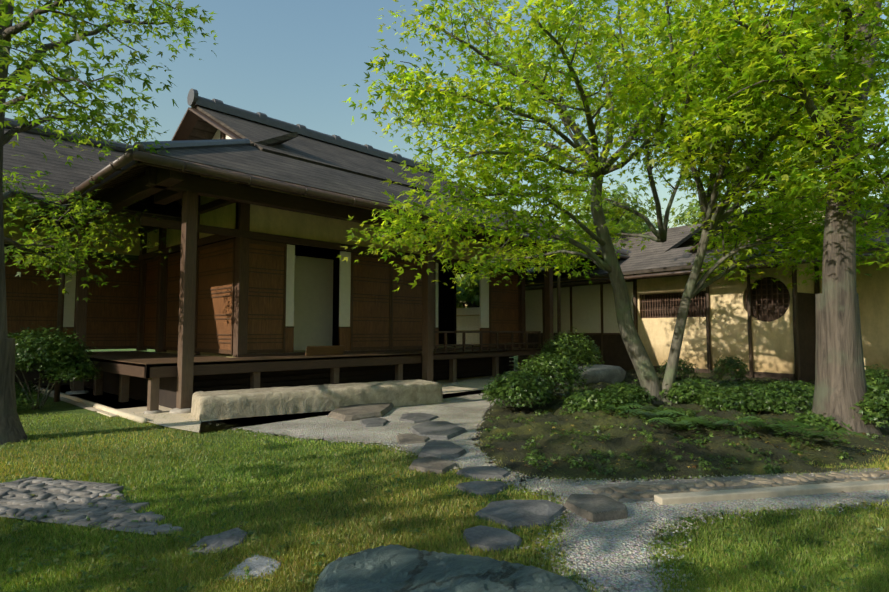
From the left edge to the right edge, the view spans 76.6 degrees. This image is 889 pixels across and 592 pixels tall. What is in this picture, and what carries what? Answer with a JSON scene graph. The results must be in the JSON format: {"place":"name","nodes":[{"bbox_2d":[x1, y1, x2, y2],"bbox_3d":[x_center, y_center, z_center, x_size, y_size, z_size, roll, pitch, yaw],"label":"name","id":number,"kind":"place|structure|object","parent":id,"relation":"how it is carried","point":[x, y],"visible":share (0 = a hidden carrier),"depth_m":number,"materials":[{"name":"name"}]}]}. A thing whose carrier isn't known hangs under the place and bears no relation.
{"place":"outdoors","nodes":[
{"label":"outdoors","id":0,"kind":"place"},
{"bbox_2d":[5,197,54,206],"bbox_3d":[-12.466,-1.933,3.469,0.119,0.119,16.910,-3,-5,44],"label":"house wing gutter","id":1,"kind":"object","parent":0,"point":[24,200],"depth_m":9.24,"materials":[{"name":"brown metal"}]},
{"bbox_2d":[15,351,101,386],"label":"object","id":2,"kind":"structure","parent":0,"point":[29,375],"depth_m":11.80,"materials":[{"name":"green plant"}]},
{"bbox_2d":[3,128,181,221],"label":"roof","id":3,"kind":"structure","parent":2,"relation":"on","point":[62,176],"depth_m":11.50,"materials":[{"name":"grey tile"}]},
{"bbox_2d":[3,117,132,209],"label":"roof ridge","id":4,"kind":"structure","parent":0,"point":[121,147],"depth_m":14.21,"materials":[{"name":"grey tile"}]},
{"bbox_2d":[212,130,231,139],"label":"gable wall","id":5,"kind":"structure","parent":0,"point":[216,135],"depth_m":13.96,"materials":[{"name":"beige paint"}]},
{"bbox_2d":[3,176,518,267],"bbox_3d":[-5.164,-1.719,11.960,4.286,1.320,16.756,-12,-12,73],"label":"house plaster","id":6,"kind":"object","parent":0,"point":[269,220],"depth_m":11.74,"materials":[{"name":"beige paint"}]},
{"bbox_2d":[5,238,517,352],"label":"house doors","id":7,"kind":"structure","parent":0,"point":[256,305],"depth_m":12.10,"materials":[{"name":"brown wood"}]},
{"bbox_2d":[5,238,519,353],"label":"wall battens","id":8,"kind":"object","parent":7,"relation":"attached to","point":[390,302],"visible":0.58,"depth_m":12.07,"materials":[{"name":"brown wood"}]},
{"bbox_2d":[63,244,488,327],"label":"white house strips","id":9,"kind":"object","parent":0,"point":[344,292],"visible":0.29,"depth_m":11.85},
{"bbox_2d":[94,370,518,416],"bbox_3d":[-2.668,2.057,13.753,5.700,0.068,11.350,-3,-5,44],"label":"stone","id":10,"kind":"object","parent":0,"point":[103,412],"depth_m":7.96,"materials":[{"name":"grey stone"}]},
{"bbox_2d":[294,255,332,349],"bbox_3d":[-3.058,0.154,12.197,0.040,2.030,1.500,-3,-5,44],"label":"door","id":11,"kind":"structure","parent":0,"point":[313,301],"depth_m":12.35,"materials":[{"name":"beige paper"}]},
{"bbox_2d":[161,344,520,356],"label":"floor","id":12,"kind":"structure","parent":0,"point":[210,354],"depth_m":11.47,"materials":[{"name":"brown wood"}]},
{"bbox_2d":[187,106,497,206],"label":"house roof","id":13,"kind":"structure","parent":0,"point":[307,149],"depth_m":13.61,"materials":[{"name":"grey tile"}]},
{"bbox_2d":[171,107,241,140],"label":"house barge boards","id":14,"kind":"object","parent":13,"relation":"attached to","point":[187,123],"visible":0.19,"depth_m":13.35,"materials":[{"name":"brown wood"}]},
{"bbox_2d":[170,237,516,345],"bbox_3d":[-2.119,-0.419,14.624,4.000,3.580,8.560,-3,-5,44],"label":"door frame","id":15,"kind":"object","parent":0,"point":[447,307],"visible":0.04,"depth_m":18.04,"materials":[{"name":"brown wood"}]},
{"bbox_2d":[133,88,631,253],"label":"roof ridge","id":16,"kind":"structure","parent":0,"point":[194,99],"depth_m":14.09,"materials":[{"name":"grey tile"}]},
{"bbox_2d":[0,349,888,591],"bbox_3d":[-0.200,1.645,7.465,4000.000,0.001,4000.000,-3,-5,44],"label":"lawn","id":17,"kind":"structure","parent":0,"point":[51,406],"depth_m":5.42,"materials":[{"name":"green plant"}]},
{"bbox_2d":[8,323,100,410],"bbox_3d":[-6.771,1.094,8.980,3.130,1.303,1.834,-3,-5,44],"label":"bush","id":18,"kind":"object","parent":17,"relation":"on","point":[67,358],"depth_m":8.39,"materials":[{"name":"green plant"}]},
{"bbox_2d":[0,477,154,534],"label":"paving stones","id":19,"kind":"object","parent":17,"relation":"on","point":[36,507],"visible":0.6,"depth_m":3.71,"materials":[{"name":"grey stone"}]},
{"bbox_2d":[0,477,182,533],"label":"cobble band","id":20,"kind":"object","parent":17,"relation":"on","point":[94,513],"visible":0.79,"depth_m":3.73,"materials":[{"name":"grey stone"}]},
{"bbox_2d":[0,0,217,444],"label":"maple","id":21,"kind":"object","parent":17,"relation":"on","point":[68,71],"depth_m":6.01,"materials":[{"name":"green plant"}]},
{"bbox_2d":[187,527,246,556],"bbox_3d":[-1.251,1.378,3.103,0.306,0.085,0.404,-3,-5,44],"label":"stepping stone","id":22,"kind":"object","parent":17,"relation":"on","point":[228,538],"visible":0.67,"depth_m":3.10,"materials":[{"name":"grey stone"}]},
{"bbox_2d":[224,554,280,582],"bbox_3d":[-0.921,1.360,2.765,0.255,0.079,0.344,-1,-4,15],"label":"stepping stone","id":23,"kind":"object","parent":17,"relation":"on","point":[259,564],"visible":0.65,"depth_m":2.76,"materials":[{"name":"grey stone"}]},
{"bbox_2d":[31,372,511,432],"bbox_3d":[-3.066,1.986,13.203,9.796,0.001,12.700,-3,-5,44],"label":"tataki apron","id":24,"kind":"object","parent":17,"relation":"on","point":[467,386],"visible":0.27,"depth_m":8.33,"materials":[{"name":"beige concrete"}]},
{"bbox_2d":[32,385,148,422],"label":"stone curb","id":25,"kind":"structure","parent":24,"relation":"on","point":[133,417],"depth_m":8.22,"materials":[{"name":"beige stone"}]},
{"bbox_2d":[65,378,499,413],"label":"foundation stones","id":26,"kind":"object","parent":24,"relation":"on","point":[179,411],"visible":0.21,"depth_m":8.00,"materials":[{"name":"grey stone"}]},
{"bbox_2d":[84,355,513,408],"bbox_3d":[-2.862,1.694,13.581,5.810,0.670,9.100,-3,-5,44],"label":"house underfloor","id":27,"kind":"object","parent":24,"relation":"on","point":[466,367],"depth_m":10.72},
{"bbox_2d":[84,351,229,363],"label":"veranda floor","id":28,"kind":"structure","parent":27,"relation":"on","point":[116,356],"depth_m":10.19,"materials":[{"name":"brown wood"}]},
{"bbox_2d":[122,348,539,366],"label":"veranda edge beam","id":29,"kind":"structure","parent":27,"relation":"on","point":[222,360],"depth_m":10.14,"materials":[{"name":"brown wood"}]},
{"bbox_2d":[305,345,344,355],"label":"wooden step","id":30,"kind":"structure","parent":29,"relation":"on","point":[323,350],"depth_m":10.73,"materials":[{"name":"brown wood"}]},
{"bbox_2d":[70,175,553,410],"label":"wooden posts","id":31,"kind":"object","parent":24,"relation":"on","point":[188,285],"visible":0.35,"depth_m":10.16,"materials":[{"name":"brown wood"}]},
{"bbox_2d":[50,167,570,377],"bbox_3d":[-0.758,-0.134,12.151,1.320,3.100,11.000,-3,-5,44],"label":"wooden beams","id":32,"kind":"structure","parent":31,"relation":"attached to","point":[212,188],"depth_m":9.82,"materials":[{"name":"brown wood"}]},
{"bbox_2d":[4,150,626,258],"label":"house rafters","id":33,"kind":"object","parent":32,"relation":"on","point":[133,170],"visible":0.12,"depth_m":8.49,"materials":[{"name":"brown wood"}]},
{"bbox_2d":[4,132,628,274],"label":"roof","id":34,"kind":"structure","parent":33,"relation":"on","point":[251,158],"depth_m":10.16,"materials":[{"name":"grey tile"}]},
{"bbox_2d":[51,150,629,401],"bbox_3d":[-0.494,0.284,12.927,4.030,3.402,13.680,-3,-5,44],"label":"house gutter","id":35,"kind":"object","parent":34,"relation":"attached to","point":[123,160],"visible":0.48,"depth_m":8.32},
{"bbox_2d":[191,379,442,420],"bbox_3d":[-1.807,1.571,8.579,3.712,0.412,0.836,2,-4,-31],"label":"granite step","id":36,"kind":"object","parent":17,"relation":"on","point":[227,404],"visible":0.98,"depth_m":8.10,"materials":[{"name":"beige stone"}]},
{"bbox_2d":[328,402,393,421],"bbox_3d":[-1.170,1.677,8.290,0.778,0.140,2.151,0,-4,5],"label":"stepping stone","id":37,"kind":"object","parent":17,"relation":"on","point":[362,411],"visible":0.56,"depth_m":7.70,"materials":[{"name":"grey stone"}]},
{"bbox_2d":[360,418,387,426],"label":"stepping stone","id":38,"kind":"object","parent":17,"relation":"on","point":[373,422],"visible":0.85,"depth_m":7.04,"materials":[{"name":"grey stone"}]},
{"bbox_2d":[396,433,429,444],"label":"stepping stone","id":39,"kind":"object","parent":17,"relation":"on","point":[407,438],"visible":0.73,"depth_m":5.99,"materials":[{"name":"grey stone"}]},
{"bbox_2d":[399,413,437,423],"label":"stepping stone","id":40,"kind":"object","parent":17,"relation":"on","point":[414,418],"visible":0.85,"depth_m":7.42,"materials":[{"name":"grey stone"}]},
{"bbox_2d":[409,456,457,474],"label":"stepping stone","id":41,"kind":"object","parent":17,"relation":"on","point":[424,464],"visible":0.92,"depth_m":4.79,"materials":[{"name":"grey stone"}]},
{"bbox_2d":[409,421,466,439],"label":"stepping stone","id":42,"kind":"object","parent":17,"relation":"on","point":[447,430],"visible":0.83,"depth_m":6.44,"materials":[{"name":"grey stone"}]},
{"bbox_2d":[418,440,466,459],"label":"stepping stone","id":43,"kind":"object","parent":17,"relation":"on","point":[440,448],"visible":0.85,"depth_m":5.33,"materials":[{"name":"grey stone"}]},
{"bbox_2d":[312,544,585,591],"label":"blue stone","id":44,"kind":"object","parent":17,"relation":"on","point":[393,568],"visible":0.98,"depth_m":2.57,"materials":[{"name":"stone"}]},
{"bbox_2d":[57,422,881,591],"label":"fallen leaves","id":45,"kind":"object","parent":17,"relation":"on","point":[394,526],"visible":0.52,"depth_m":3.16,"materials":[{"name":"green plant"}]},
{"bbox_2d":[456,481,507,495],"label":"stepping stone","id":46,"kind":"object","parent":17,"relation":"on","point":[482,487],"visible":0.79,"depth_m":4.15,"materials":[{"name":"grey stone"}]},
{"bbox_2d":[456,307,510,361],"bbox_3d":[0.839,1.512,22.076,4.330,2.100,0.030,-3,-5,44],"label":"bamboo fence","id":47,"kind":"object","parent":17,"relation":"on","point":[467,322],"visible":0.25,"depth_m":21.98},
{"bbox_2d":[456,314,479,330],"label":"window rails","id":48,"kind":"object","parent":47,"relation":"attached to","point":[469,315],"visible":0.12,"depth_m":21.86,"materials":[{"name":"brown wood"}]},
{"bbox_2d":[457,466,510,479],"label":"stepping stone","id":49,"kind":"object","parent":17,"relation":"on","point":[483,472],"visible":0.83,"depth_m":4.54,"materials":[{"name":"grey stone"}]},
{"bbox_2d":[463,525,521,551],"bbox_3d":[0.250,1.378,3.141,0.407,0.089,0.333,-3,-5,44],"label":"stepping stone","id":50,"kind":"object","parent":17,"relation":"on","point":[480,536],"visible":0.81,"depth_m":3.11,"materials":[{"name":"grey stone"}]},
{"bbox_2d":[475,500,566,529],"bbox_3d":[0.502,1.402,3.625,0.536,0.103,0.601,-3,-5,44],"label":"stepping stone","id":51,"kind":"object","parent":17,"relation":"on","point":[515,512],"visible":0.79,"depth_m":3.54,"materials":[{"name":"grey stone"}]},
{"bbox_2d":[547,364,625,384],"bbox_3d":[2.901,1.782,11.660,1.247,0.742,1.985,-3,-5,44],"label":"garden rock","id":52,"kind":"object","parent":17,"relation":"on","point":[596,373],"visible":0.35,"depth_m":11.21,"materials":[{"name":"grey stone"}]},
{"bbox_2d":[564,494,627,522],"bbox_3d":[0.969,1.398,3.683,0.369,0.118,0.468,1,-4,-18],"label":"stepping stone","id":53,"kind":"object","parent":17,"relation":"on","point":[594,505],"visible":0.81,"depth_m":3.58,"materials":[{"name":"grey stone"}]},
{"bbox_2d":[479,369,888,480],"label":"planting bed","id":54,"kind":"object","parent":17,"relation":"on","point":[620,443],"visible":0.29,"depth_m":5.39,"materials":[{"name":"green plant"}]},
{"bbox_2d":[483,402,884,475],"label":"plants","id":55,"kind":"object","parent":54,"relation":"on","point":[596,454],"visible":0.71,"depth_m":5.25,"materials":[{"name":"green plant"}]},
{"bbox_2d":[580,403,878,449],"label":"ferns","id":56,"kind":"object","parent":54,"relation":"on","point":[722,421],"visible":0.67,"depth_m":5.80,"materials":[{"name":"green plant"}]},
{"bbox_2d":[479,326,888,473],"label":"shrub mound","id":57,"kind":"object","parent":17,"relation":"on","point":[512,386],"depth_m":7.65,"materials":[{"name":"green plant"}]},
{"bbox_2d":[338,0,888,405],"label":"maple","id":58,"kind":"object","parent":57,"relation":"on","point":[482,168],"depth_m":7.26,"materials":[{"name":"green plant"}]},
{"bbox_2d":[647,0,888,436],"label":"tree","id":59,"kind":"object","parent":57,"relation":"on","point":[807,24],"depth_m":5.87,"materials":[{"name":"green plant"}]},
{"bbox_2d":[525,250,888,375],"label":"tea house plaster walls","id":60,"kind":"structure","parent":17,"relation":"on","point":[772,346],"depth_m":12.74,"materials":[{"name":"beige paint"}]},
{"bbox_2d":[518,265,788,361],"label":"tea house frames","id":61,"kind":"structure","parent":60,"relation":"attached to","point":[602,333],"depth_m":16.09,"materials":[{"name":"brown wood"}]},
{"bbox_2d":[525,282,632,332],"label":"wall panels","id":62,"kind":"object","parent":61,"relation":"in","point":[586,313],"depth_m":16.69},
{"bbox_2d":[525,224,888,284],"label":"roof","id":63,"kind":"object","parent":60,"relation":"on","point":[676,259],"visible":0.33,"depth_m":14.49,"materials":[{"name":"grey tile"}]},
{"bbox_2d":[525,251,888,288],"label":"roof eave","id":64,"kind":"object","parent":63,"relation":"attached to","point":[643,276],"visible":0.47,"depth_m":13.42,"materials":[{"name":"brown wood"}]},
{"bbox_2d":[526,188,888,269],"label":"roof","id":65,"kind":"structure","parent":63,"relation":"on","point":[677,237],"depth_m":16.62,"materials":[{"name":"grey tile"}]},
{"bbox_2d":[528,183,888,285],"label":"tea house barge","id":66,"kind":"object","parent":65,"relation":"attached to","point":[710,235],"visible":0.12,"depth_m":13.59},
{"bbox_2d":[640,277,789,321],"bbox_3d":[6.325,0.144,13.545,3.747,1.000,0.057,-5,-6,54],"label":"window lattice","id":67,"kind":"object","parent":60,"relation":"in","point":[704,298],"visible":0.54,"depth_m":13.70,"materials":[{"name":"brown wood"}]},
{"bbox_2d":[653,503,888,590],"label":"lawn moss","id":68,"kind":"object","parent":17,"relation":"on","point":[823,532],"depth_m":3.35,"materials":[{"name":"green plant"}]},
{"bbox_2d":[5,0,888,307],"label":"sky","id":69,"kind":"structure","parent":0,"point":[289,61],"materials":[{"name":"blue"}]},
{"bbox_2d":[433,331,540,352],"bbox_3d":[0.718,1.086,13.710,1.020,0.460,4.250,-3,-5,44],"label":"railing","id":70,"kind":"object","parent":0,"point":[497,344],"visible":0.94,"depth_m":13.53,"materials":[{"name":"brown wood"}]},
{"bbox_2d":[195,393,888,591],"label":"gravel path","id":71,"kind":"structure","parent":0,"point":[462,411],"depth_m":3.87,"materials":[{"name":"grey gravel"}]},
{"bbox_2d":[584,468,888,501],"bbox_3d":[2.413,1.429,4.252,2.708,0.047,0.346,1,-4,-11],"label":"cobble edging","id":72,"kind":"object","parent":71,"relation":"on","point":[761,482],"visible":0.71,"depth_m":4.22,"materials":[{"name":"grey stone"}]},
{"bbox_2d":[654,479,888,504],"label":"kerb","id":73,"kind":"structure","parent":71,"relation":"on","point":[725,495],"depth_m":3.96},
{"bbox_2d":[456,181,888,307],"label":"trees","id":74,"kind":"object","parent":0,"point":[470,293],"depth_m":20.62,"materials":[{"name":"green plant"}]},
{"bbox_2d":[518,277,872,382],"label":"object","id":75,"kind":"object","parent":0,"point":[615,352],"visible":0.25,"depth_m":12.63,"materials":[{"name":"brown wood"}]},
{"bbox_2d":[633,259,819,381],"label":"wooden posts","id":76,"kind":"object","parent":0,"point":[795,328],"visible":0.48,"depth_m":12.54,"materials":[{"name":"brown wood"}]},
{"bbox_2d":[745,195,825,235],"bbox_3d":[7.983,-1.889,12.526,2.800,0.750,0.001,-5,-6,55],"label":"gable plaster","id":77,"kind":"object","parent":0,"point":[801,218],"visible":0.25,"depth_m":12.47,"materials":[{"name":"beige paint"}]},
{"bbox_2d":[724,191,888,244],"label":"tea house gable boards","id":78,"kind":"object","parent":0,"point":[887,216],"depth_m":11.71,"materials":[{"name":"brown wood"}]}
]}

